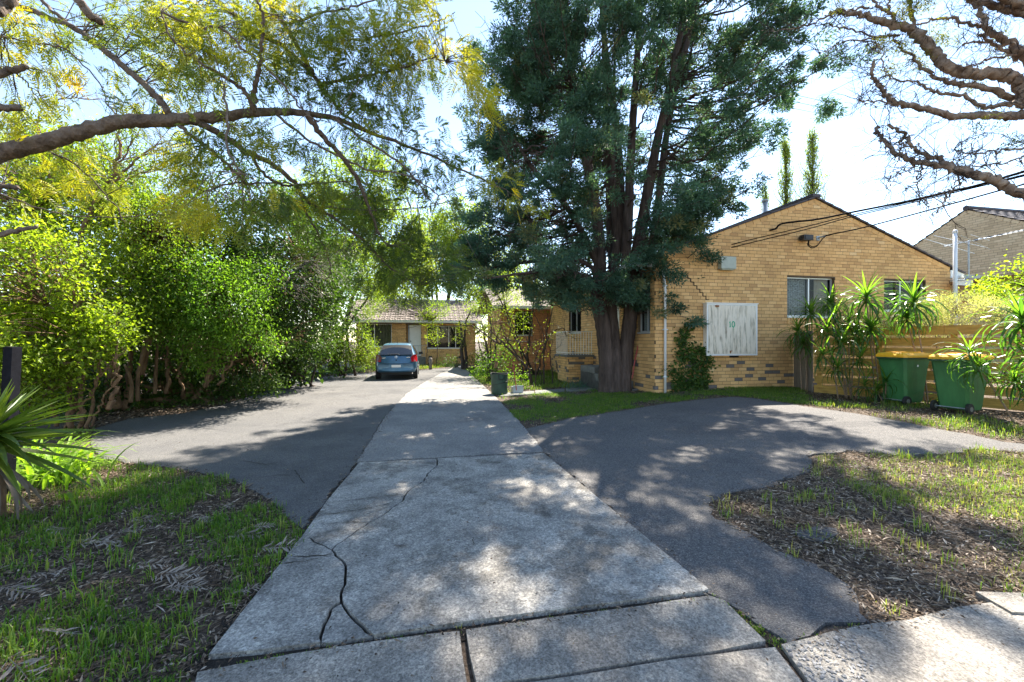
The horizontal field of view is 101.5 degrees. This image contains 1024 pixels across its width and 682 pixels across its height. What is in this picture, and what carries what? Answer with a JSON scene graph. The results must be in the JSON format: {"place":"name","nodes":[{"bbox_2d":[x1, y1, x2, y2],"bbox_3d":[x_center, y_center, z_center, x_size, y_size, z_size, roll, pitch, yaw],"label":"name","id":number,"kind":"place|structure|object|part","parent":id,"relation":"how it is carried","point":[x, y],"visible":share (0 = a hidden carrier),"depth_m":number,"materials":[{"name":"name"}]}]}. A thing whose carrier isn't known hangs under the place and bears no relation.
{"place":"outdoors","nodes":[
{"label":"outdoors","id":0,"kind":"place"},
{"bbox_2d":[357,365,542,462],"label":"driveway","id":1,"kind":"structure","parent":0,"point":[473,419],"depth_m":7.76,"materials":[{"name":"concrete"}]},
{"bbox_2d":[208,453,707,659],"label":"front driveway","id":2,"kind":"structure","parent":0,"point":[424,574],"depth_m":3.03,"materials":[{"name":"concrete"}]},
{"bbox_2d":[0,342,1023,681],"bbox_3d":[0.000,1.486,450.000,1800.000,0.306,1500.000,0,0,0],"label":"ground","id":3,"kind":"structure","parent":0,"point":[210,614],"depth_m":3.33,"materials":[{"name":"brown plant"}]},
{"bbox_2d":[0,347,21,493],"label":"black post","id":4,"kind":"object","parent":3,"relation":"on","point":[11,362],"visible":0.39,"depth_m":4.38,"materials":[{"name":"black wood"}]},
{"bbox_2d":[0,581,45,601],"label":"fallen frond","id":5,"kind":"object","parent":3,"relation":"on","point":[16,595],"visible":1,"depth_m":2.61,"materials":[{"name":"grey plant"}]},
{"bbox_2d":[0,647,50,681],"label":"fallen frond","id":6,"kind":"object","parent":3,"relation":"on","point":[31,661],"visible":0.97,"depth_m":1.99,"materials":[{"name":"grey plant"}]},
{"bbox_2d":[34,568,70,578],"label":"fallen frond","id":7,"kind":"object","parent":3,"relation":"on","point":[45,575],"visible":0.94,"depth_m":2.79,"materials":[{"name":"grey plant"}]},
{"bbox_2d":[45,526,68,533],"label":"fallen frond","id":8,"kind":"object","parent":3,"relation":"on","point":[56,527],"visible":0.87,"depth_m":3.45,"materials":[{"name":"grey plant"}]},
{"bbox_2d":[0,379,116,520],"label":"yucca plant","id":9,"kind":"object","parent":3,"relation":"on","point":[10,477],"visible":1,"depth_m":3.76,"materials":[{"name":"green plant"}]},
{"bbox_2d":[38,626,78,636],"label":"fallen frond","id":10,"kind":"object","parent":3,"relation":"on","point":[53,629],"visible":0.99,"depth_m":2.25,"materials":[{"name":"grey plant"}]},
{"bbox_2d":[8,432,138,515],"bbox_3d":[-5.788,1.414,5.142,4.367,0.554,1.822,0,0,44],"label":"strap leaf clump","id":11,"kind":"object","parent":3,"relation":"on","point":[68,464],"visible":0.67,"depth_m":4.79,"materials":[{"name":"green plant"}]},
{"bbox_2d":[0,200,160,428],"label":"shrub","id":12,"kind":"object","parent":3,"relation":"on","point":[59,362],"visible":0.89,"depth_m":7.02,"materials":[{"name":"green plant"}]},
{"bbox_2d":[78,533,124,548],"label":"fallen frond","id":13,"kind":"object","parent":3,"relation":"on","point":[100,539],"visible":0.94,"depth_m":3.25,"materials":[{"name":"grey plant"}]},
{"bbox_2d":[26,55,181,391],"bbox_3d":[-7.792,-2.195,8.333,3.228,6.404,1.542,0,0,10],"label":"dead tree","id":14,"kind":"object","parent":3,"relation":"on","point":[115,174],"visible":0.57,"depth_m":8.29,"materials":[{"name":"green plant"}]},
{"bbox_2d":[95,538,121,551],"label":"fallen frond","id":15,"kind":"object","parent":3,"relation":"on","point":[107,544],"visible":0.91,"depth_m":3.21,"materials":[{"name":"grey plant"}]},
{"bbox_2d":[0,102,229,409],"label":"tree","id":16,"kind":"object","parent":3,"relation":"on","point":[144,226],"visible":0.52,"depth_m":8.69,"materials":[{"name":"green plant"}]},
{"bbox_2d":[104,326,168,408],"bbox_3d":[-8.129,0.547,9.043,1.190,1.850,0.619,0,0,-28],"label":"leaning tree","id":17,"kind":"object","parent":3,"relation":"on","point":[142,362],"visible":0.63,"depth_m":8.93,"materials":[{"name":"brown plant"}]},
{"bbox_2d":[119,524,155,533],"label":"fallen frond","id":18,"kind":"object","parent":3,"relation":"on","point":[136,530],"visible":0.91,"depth_m":3.45,"materials":[{"name":"grey plant"}]},
{"bbox_2d":[127,515,160,522],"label":"fallen frond","id":19,"kind":"object","parent":3,"relation":"on","point":[143,518],"visible":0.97,"depth_m":3.64,"materials":[{"name":"grey plant"}]},
{"bbox_2d":[132,556,168,569],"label":"fallen frond","id":20,"kind":"object","parent":3,"relation":"on","point":[160,565],"visible":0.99,"depth_m":2.91,"materials":[{"name":"grey plant"}]},
{"bbox_2d":[155,560,205,583],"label":"fallen frond","id":21,"kind":"object","parent":3,"relation":"on","point":[178,569],"visible":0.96,"depth_m":2.80,"materials":[{"name":"grey plant"}]},
{"bbox_2d":[164,580,201,592],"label":"fallen frond","id":22,"kind":"object","parent":3,"relation":"on","point":[185,587],"visible":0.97,"depth_m":2.64,"materials":[{"name":"grey plant"}]},
{"bbox_2d":[0,202,372,409],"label":"background hedge","id":23,"kind":"object","parent":3,"relation":"on","point":[321,370],"visible":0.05,"depth_m":13.56,"materials":[{"name":"green plant"}]},
{"bbox_2d":[22,145,352,420],"bbox_3d":[-7.660,-1.601,10.514,6.864,7.032,3.920,0,0,-25],"label":"ivy covered tree","id":24,"kind":"object","parent":3,"relation":"on","point":[191,391],"visible":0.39,"depth_m":10.72,"materials":[{"name":"green plant"}]},
{"bbox_2d":[264,231,347,314],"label":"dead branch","id":25,"kind":"object","parent":24,"relation":"attached to","point":[293,287],"visible":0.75,"depth_m":10.15,"materials":[{"name":"brown wood"}]},
{"bbox_2d":[170,572,207,594],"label":"fallen frond","id":26,"kind":"object","parent":3,"relation":"on","point":[199,579],"visible":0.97,"depth_m":2.68,"materials":[{"name":"grey plant"}]},
{"bbox_2d":[193,515,212,522],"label":"fallen frond","id":27,"kind":"object","parent":3,"relation":"on","point":[203,518],"visible":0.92,"depth_m":3.66,"materials":[{"name":"grey plant"}]},
{"bbox_2d":[117,237,304,393],"bbox_3d":[-6.548,-0.574,9.115,3.370,3.628,2.511,0,0,0],"label":"bright tree","id":28,"kind":"object","parent":3,"relation":"on","point":[218,327],"visible":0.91,"depth_m":8.95,"materials":[{"name":"green plant"}]},
{"bbox_2d":[57,365,375,418],"bbox_3d":[-9.246,1.528,16.728,4.536,0.402,16.362,0,0,0],"label":"ground ivy","id":29,"kind":"object","parent":3,"relation":"on","point":[185,402],"visible":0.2,"depth_m":10.50,"materials":[{"name":"green plant"}]},
{"bbox_2d":[234,527,264,540],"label":"fallen frond","id":30,"kind":"object","parent":3,"relation":"on","point":[242,535],"visible":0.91,"depth_m":3.38,"materials":[{"name":"grey plant"}]},
{"bbox_2d":[231,582,271,593],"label":"fallen frond","id":31,"kind":"object","parent":3,"relation":"on","point":[252,588],"visible":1,"depth_m":2.62,"materials":[{"name":"grey plant"}]},
{"bbox_2d":[256,521,274,530],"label":"fallen frond","id":32,"kind":"object","parent":3,"relation":"on","point":[264,526],"visible":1,"depth_m":3.51,"materials":[{"name":"grey plant"}]},
{"bbox_2d":[91,367,452,530],"bbox_3d":[-5.503,1.625,14.362,5.700,0.050,22.129,0,0,-5],"label":"asphalt parking area","id":33,"kind":"object","parent":3,"relation":"on","point":[269,433],"visible":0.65,"depth_m":7.00,"materials":[{"name":"grey asphalt"}]},
{"bbox_2d":[247,461,304,482],"bbox_3d":[-2.929,1.596,5.139,0.420,0.001,1.484,0,0,-41],"label":"asphalt crack","id":34,"kind":"object","parent":33,"relation":"on","point":[274,475],"visible":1,"depth_m":5.00,"materials":[{"name":"black asphalt"}]},
{"bbox_2d":[375,340,422,378],"bbox_3d":[-5.146,0.697,19.051,2.120,1.847,3.746,0,0,-11],"label":"parked car","id":35,"kind":"object","parent":33,"relation":"on","point":[397,358],"visible":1,"depth_m":17.38,"materials":[{"name":"blue paint"}]},
{"bbox_3d":[-4.839,0.375,17.542,1.310,0.390,0.455,0,0,-12],"label":"rear window","id":36,"kind":"part","parent":35,"relation":"part of","materials":[{"name":"grey glass"}]},
{"bbox_2d":[429,358,431,369],"bbox_3d":[-4.578,1.300,23.500,0.171,0.700,0.180,0,0,0],"label":"timber bollard","id":37,"kind":"object","parent":33,"relation":"on","point":[430,363],"visible":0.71,"depth_m":23.43,"materials":[{"name":"grey wood"}]},
{"bbox_2d":[0,0,555,316],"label":"silky oak tree","id":38,"kind":"object","parent":3,"relation":"on","point":[192,25],"visible":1,"depth_m":4.93,"materials":[{"name":"green plant"}]},
{"bbox_2d":[261,534,300,553],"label":"fallen frond","id":39,"kind":"object","parent":3,"relation":"on","point":[285,549],"visible":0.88,"depth_m":3.18,"materials":[{"name":"grey plant"}]},
{"bbox_2d":[239,209,386,387],"bbox_3d":[-7.008,-1.730,14.712,4.381,6.830,5.260,0,0,0],"label":"shrub","id":40,"kind":"object","parent":3,"relation":"on","point":[344,269],"visible":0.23,"depth_m":14.44,"materials":[{"name":"green plant"}]},
{"bbox_2d":[299,234,387,375],"bbox_3d":[-7.549,-1.826,19.001,4.055,7.003,4.652,0,0,0],"label":"shrub","id":41,"kind":"object","parent":3,"relation":"on","point":[357,359],"visible":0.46,"depth_m":18.47,"materials":[{"name":"green plant"}]},
{"bbox_2d":[265,131,439,368],"bbox_3d":[-9.809,-5.071,24.449,11.758,13.597,7.056,0,0,0],"label":"tree","id":42,"kind":"object","parent":3,"relation":"on","point":[339,163],"visible":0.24,"depth_m":23.31,"materials":[{"name":"green plant"}]},
{"bbox_2d":[358,284,456,365],"bbox_3d":[-6.511,-1.000,26.151,6.606,5.316,3.327,0,0,12],"label":"tree","id":43,"kind":"object","parent":3,"relation":"on","point":[429,316],"visible":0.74,"depth_m":25.17,"materials":[{"name":"green plant"}]},
{"bbox_2d":[349,298,481,365],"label":"end house","id":44,"kind":"structure","parent":3,"relation":"on","point":[384,332],"depth_m":27.93,"materials":[{"name":"beige brick"}]},
{"bbox_2d":[362,324,391,346],"bbox_3d":[-8.842,-0.380,27.396,1.863,1.480,0.180,0,0,-11],"label":"window","id":45,"kind":"structure","parent":44,"relation":"in","point":[383,331],"depth_m":27.49,"materials":[{"name":"grey glass"}]},
{"bbox_2d":[409,325,420,355],"bbox_3d":[-6.450,-0.040,27.838,0.750,2.040,0.080,0,0,-11],"label":"door","id":46,"kind":"structure","parent":44,"relation":"in","point":[414,332],"depth_m":27.84,"materials":[{"name":"white paint"}]},
{"bbox_2d":[427,326,460,348],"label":"window","id":47,"kind":"structure","parent":44,"relation":"in","point":[450,332],"depth_m":29.24,"materials":[{"name":"black glass"}]},
{"bbox_2d":[355,185,527,332],"bbox_3d":[-5.168,-6.072,37.320,19.699,15.663,10.458,0,0,0],"label":"tree","id":48,"kind":"object","parent":3,"relation":"on","point":[450,239],"visible":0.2,"depth_m":35.50,"materials":[{"name":"green plant"}]},
{"bbox_2d":[437,353,480,368],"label":"shrub","id":49,"kind":"object","parent":3,"relation":"on","point":[456,365],"visible":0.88,"depth_m":24.70,"materials":[{"name":"green plant"}]},
{"bbox_2d":[448,304,481,368],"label":"tree","id":50,"kind":"object","parent":3,"relation":"on","point":[462,354],"visible":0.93,"depth_m":23.46,"materials":[{"name":"green plant"}]},
{"bbox_2d":[453,299,487,364],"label":"shrub","id":51,"kind":"object","parent":3,"relation":"on","point":[481,352],"visible":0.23,"depth_m":28.95,"materials":[{"name":"green plant"}]},
{"bbox_2d":[181,454,788,672],"bbox_3d":[-0.410,1.611,3.841,3.049,0.002,4.084,0,0,-11],"label":"joint dirt strip","id":52,"kind":"object","parent":3,"relation":"on","point":[214,664],"visible":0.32,"depth_m":2.32,"materials":[{"name":"brown soil"}]},
{"bbox_2d":[466,339,531,382],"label":"shrub","id":53,"kind":"object","parent":3,"relation":"on","point":[484,364],"visible":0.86,"depth_m":16.11,"materials":[{"name":"green plant"}]},
{"bbox_2d":[490,372,507,394],"bbox_3d":[-0.381,1.278,12.592,0.546,0.644,0.562,0,0,0],"label":"garden bag","id":54,"kind":"object","parent":3,"relation":"on","point":[499,383],"visible":0.98,"depth_m":12.38,"materials":[{"name":"plastic"}]},
{"bbox_2d":[472,309,529,379],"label":"bare shrub","id":55,"kind":"object","parent":3,"relation":"on","point":[486,347],"visible":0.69,"depth_m":16.95,"materials":[{"name":"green plant"}]},
{"bbox_2d":[455,247,561,375],"bbox_3d":[0.459,-1.395,19.753,6.645,6.131,3.729,0,0,0],"label":"tree","id":56,"kind":"object","parent":3,"relation":"on","point":[505,311],"visible":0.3,"depth_m":19.40,"materials":[{"name":"green plant"}]},
{"bbox_2d":[458,307,560,385],"bbox_3d":[-0.191,0.136,15.030,3.914,3.002,1.694,0,0,16],"label":"bare shrub","id":57,"kind":"object","parent":3,"relation":"on","point":[516,356],"visible":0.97,"depth_m":15.15,"materials":[{"name":"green plant"}]},
{"bbox_2d":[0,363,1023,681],"bbox_3d":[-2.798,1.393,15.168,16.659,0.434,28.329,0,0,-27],"label":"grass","id":58,"kind":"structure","parent":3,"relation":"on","point":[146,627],"depth_m":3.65,"materials":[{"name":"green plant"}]},
{"bbox_2d":[477,288,550,371],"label":"brick wing","id":59,"kind":"structure","parent":3,"relation":"on","point":[534,331],"depth_m":21.97,"materials":[{"name":"beige brick"}]},
{"bbox_2d":[515,312,531,335],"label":"window","id":60,"kind":"structure","parent":59,"relation":"in","point":[519,332],"depth_m":23.02,"materials":[{"name":"glass"}]},
{"bbox_2d":[519,301,583,385],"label":"bare shrub","id":61,"kind":"object","parent":3,"relation":"on","point":[546,340],"visible":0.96,"depth_m":15.01,"materials":[{"name":"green plant"}]},
{"bbox_2d":[562,377,588,388],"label":"strap leaf clump","id":62,"kind":"object","parent":3,"relation":"on","point":[580,383],"visible":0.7,"depth_m":13.88,"materials":[{"name":"green plant"}]},
{"bbox_2d":[195,596,1023,681],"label":"footpath","id":63,"kind":"structure","parent":3,"relation":"on","point":[950,648],"depth_m":2.13,"materials":[{"name":"concrete"}]},
{"bbox_2d":[429,0,877,393],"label":"conifer tree","id":64,"kind":"object","parent":3,"relation":"on","point":[553,31],"visible":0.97,"depth_m":11.07,"materials":[{"name":"green plant"}]},
{"bbox_2d":[544,194,981,393],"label":"brick house","id":65,"kind":"structure","parent":3,"relation":"on","point":[775,277],"depth_m":12.34,"materials":[{"name":"brick"}]},
{"bbox_2d":[568,309,580,333],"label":"window","id":66,"kind":"structure","parent":65,"relation":"in","point":[575,318],"depth_m":18.76,"materials":[{"name":"glass"}]},
{"bbox_2d":[632,346,637,378],"bbox_3d":[3.656,0.539,12.348,0.038,1.117,0.451,0,0,44],"label":"red broom handle","id":67,"kind":"object","parent":65,"relation":"attached to","point":[634,362],"visible":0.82,"depth_m":12.28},
{"bbox_2d":[637,281,649,333],"bbox_3d":[4.390,-0.980,12.196,1.230,1.640,0.910,0,0,-11],"label":"window","id":68,"kind":"structure","parent":65,"relation":"in","point":[645,317],"depth_m":12.34,"materials":[{"name":"glass"}]},
{"bbox_2d":[658,317,720,391],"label":"climbing ivy","id":69,"kind":"object","parent":65,"relation":"attached to","point":[700,382],"visible":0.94,"depth_m":11.56,"materials":[{"name":"green plant"}]},
{"bbox_2d":[703,302,758,355],"bbox_3d":[6.198,-0.331,11.833,1.660,1.482,0.186,0,0,-11],"label":"meter box","id":70,"kind":"object","parent":65,"relation":"attached to","point":[730,329],"visible":0.98,"depth_m":11.76,"materials":[{"name":"white paint"}]},
{"bbox_2d":[761,199,768,212],"bbox_3d":[10.289,-3.819,17.000,0.260,3.838,0.260,0,0,0],"label":"flue pipe","id":71,"kind":"object","parent":65,"relation":"attached to","point":[764,205],"visible":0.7,"depth_m":16.91,"materials":[{"name":"white metal"}]},
{"bbox_2d":[787,277,831,317],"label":"window","id":72,"kind":"structure","parent":65,"relation":"in","point":[797,287],"depth_m":12.66,"materials":[{"name":"glass"}]},
{"bbox_2d":[799,234,829,247],"bbox_3d":[8.863,-2.905,12.255,0.856,0.398,0.229,0,0,0],"label":"junction box","id":73,"kind":"object","parent":65,"relation":"attached to","point":[806,237],"visible":0.99,"depth_m":12.19,"materials":[{"name":"metal"}]},
{"bbox_2d":[824,184,1023,235],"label":"power cable","id":74,"kind":"object","parent":73,"relation":"attached to","point":[920,212],"visible":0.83,"depth_m":10.49,"materials":[{"name":"black rubber"}]},
{"bbox_2d":[731,175,1023,247],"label":"power cable","id":75,"kind":"object","parent":65,"relation":"attached to","point":[871,212],"visible":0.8,"depth_m":11.12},
{"bbox_2d":[731,174,1023,244],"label":"power cable","id":76,"kind":"object","parent":65,"relation":"attached to","point":[845,216],"visible":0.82,"depth_m":11.42,"materials":[{"name":"black rubber"}]},
{"bbox_2d":[769,171,1023,230],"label":"power cable","id":77,"kind":"object","parent":65,"relation":"attached to","point":[972,186],"visible":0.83,"depth_m":10.93,"materials":[{"name":"black rubber"}]},
{"bbox_2d":[884,280,921,311],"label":"window","id":78,"kind":"structure","parent":65,"relation":"in","point":[892,286],"depth_m":14.22,"materials":[{"name":"glass"}]},
{"bbox_2d":[919,230,1022,280],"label":"tv antenna","id":79,"kind":"object","parent":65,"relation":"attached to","point":[968,243],"visible":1,"depth_m":12.98,"materials":[{"name":"metal"}]},
{"bbox_2d":[758,181,771,212],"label":"poplar tree","id":80,"kind":"object","parent":3,"relation":"on","point":[766,196],"visible":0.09,"depth_m":39.84,"materials":[{"name":"green plant"}]},
{"bbox_2d":[526,397,1023,643],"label":"asphalt turning bay","id":81,"kind":"object","parent":3,"relation":"on","point":[767,579],"visible":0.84,"depth_m":5.20,"materials":[{"name":"grey asphalt"}]},
{"bbox_2d":[770,136,799,208],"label":"poplar tree","id":82,"kind":"object","parent":3,"relation":"on","point":[786,157],"visible":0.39,"depth_m":39.83,"materials":[{"name":"green plant"}]},
{"bbox_2d":[773,294,827,391],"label":"cordyline plant","id":83,"kind":"object","parent":3,"relation":"on","point":[798,329],"visible":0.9,"depth_m":11.16,"materials":[{"name":"green plant"}]},
{"bbox_2d":[794,331,814,391],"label":"paling gate","id":84,"kind":"structure","parent":3,"relation":"on","point":[797,381],"depth_m":11.54,"materials":[{"name":"grey wood"}]},
{"bbox_2d":[789,123,834,200],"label":"poplar tree","id":85,"kind":"object","parent":3,"relation":"on","point":[811,156],"visible":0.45,"depth_m":37.83,"materials":[{"name":"green plant"}]},
{"bbox_2d":[793,526,837,543],"bbox_3d":[2.539,1.609,3.479,0.402,0.056,0.219,0,0,-31],"label":"bare asphalt patch","id":86,"kind":"object","parent":3,"relation":"on","point":[829,533],"visible":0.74,"depth_m":3.43,"materials":[{"name":"grey asphalt"}]},
{"bbox_2d":[803,296,880,398],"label":"cordyline plant","id":87,"kind":"object","parent":3,"relation":"on","point":[842,339],"visible":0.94,"depth_m":9.62,"materials":[{"name":"green plant"}]},
{"bbox_2d":[676,0,1023,255],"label":"paperbark tree","id":88,"kind":"object","parent":3,"relation":"on","point":[946,65],"visible":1,"depth_m":4.43,"materials":[{"name":"brown plant"}]},
{"bbox_2d":[807,270,901,398],"bbox_3d":[8.107,-0.178,9.978,1.460,3.087,1.991,0,0,0],"label":"cordyline plant","id":89,"kind":"object","parent":3,"relation":"on","point":[866,292],"visible":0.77,"depth_m":9.65,"materials":[{"name":"green plant"}]},
{"bbox_2d":[842,363,912,404],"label":"cordyline plant","id":90,"kind":"object","parent":3,"relation":"on","point":[878,387],"visible":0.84,"depth_m":8.99,"materials":[{"name":"green plant"}]},
{"bbox_2d":[875,351,930,405],"bbox_3d":[8.292,0.777,8.849,0.862,1.104,0.636,0,0,-11],"label":"wheelie bin","id":91,"kind":"object","parent":3,"relation":"on","point":[906,367],"visible":0.91,"depth_m":8.63,"materials":[{"name":"plastic"}]},
{"bbox_2d":[881,273,954,403],"bbox_3d":[8.678,-0.049,8.999,1.322,2.823,1.228,0,0,-45],"label":"cordyline plant","id":92,"kind":"object","parent":3,"relation":"on","point":[913,311],"visible":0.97,"depth_m":8.97,"materials":[{"name":"green plant"}]},
{"bbox_2d":[814,324,1023,410],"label":"board fence","id":93,"kind":"object","parent":3,"relation":"on","point":[955,330],"visible":0.5,"depth_m":9.02,"materials":[{"name":"brown wood"}]},
{"bbox_2d":[853,287,1017,370],"bbox_3d":[11.037,0.005,10.733,2.647,2.777,3.244,0,0,-41],"label":"shrub","id":94,"kind":"object","parent":3,"relation":"on","point":[969,310],"visible":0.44,"depth_m":10.23,"materials":[{"name":"yellow plant"}]},
{"bbox_2d":[918,381,964,410],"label":"cordyline plant","id":95,"kind":"object","parent":3,"relation":"on","point":[930,393],"visible":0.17,"depth_m":8.36,"materials":[{"name":"green plant"}]},
{"bbox_2d":[952,229,957,324],"bbox_3d":[13.361,-0.979,12.600,0.116,4.758,0.116,0,0,0],"label":"vent pole","id":96,"kind":"object","parent":3,"relation":"on","point":[955,264],"visible":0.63,"depth_m":12.56,"materials":[{"name":"white metal"}]},
{"bbox_2d":[928,353,994,414],"bbox_3d":[8.418,0.777,7.848,0.862,1.104,0.636,0,0,-18],"label":"wheelie bin","id":97,"kind":"object","parent":3,"relation":"on","point":[953,394],"visible":0.82,"depth_m":7.69,"materials":[{"name":"plastic"}]},
{"bbox_2d":[913,206,1023,374],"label":"neighbour house","id":98,"kind":"structure","parent":3,"relation":"on","point":[989,221],"depth_m":16.70,"materials":[{"name":"beige brick"}]},
{"bbox_2d":[930,330,1014,422],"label":"cordyline plant","id":99,"kind":"object","parent":3,"relation":"on","point":[976,361],"visible":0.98,"depth_m":7.20,"materials":[{"name":"green plant"}]},
{"bbox_2d":[961,268,1023,407],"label":"cordyline plant","id":100,"kind":"object","parent":3,"relation":"on","point":[1017,308],"visible":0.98,"depth_m":6.77,"materials":[{"name":"green plant"}]},
{"bbox_2d":[963,249,1023,387],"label":"shrub","id":101,"kind":"object","parent":3,"relation":"on","point":[994,287],"visible":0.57,"depth_m":11.18,"materials":[{"name":"green plant"}]},
{"bbox_2d":[975,591,1023,614],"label":"utility cover","id":102,"kind":"object","parent":3,"relation":"on","point":[1011,602],"visible":0.67,"depth_m":2.55,"materials":[{"name":"concrete"}]},
{"bbox_2d":[0,0,1023,341],"label":"sky","id":103,"kind":"structure","parent":0,"point":[839,135],"materials":[{"name":"white"}]},
{"bbox_2d":[500,387,594,396],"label":"garden path","id":104,"kind":"structure","parent":0,"point":[508,394],"depth_m":12.98,"materials":[{"name":"concrete"}]},
{"bbox_2d":[511,363,522,392],"bbox_3d":[0.153,1.134,12.863,0.342,0.932,0.244,0,0,-17],"label":"dustpan","id":105,"kind":"object","parent":104,"relation":"on","point":[517,389],"visible":0.89,"depth_m":12.77,"materials":[{"name":"white plastic"}]}
]}

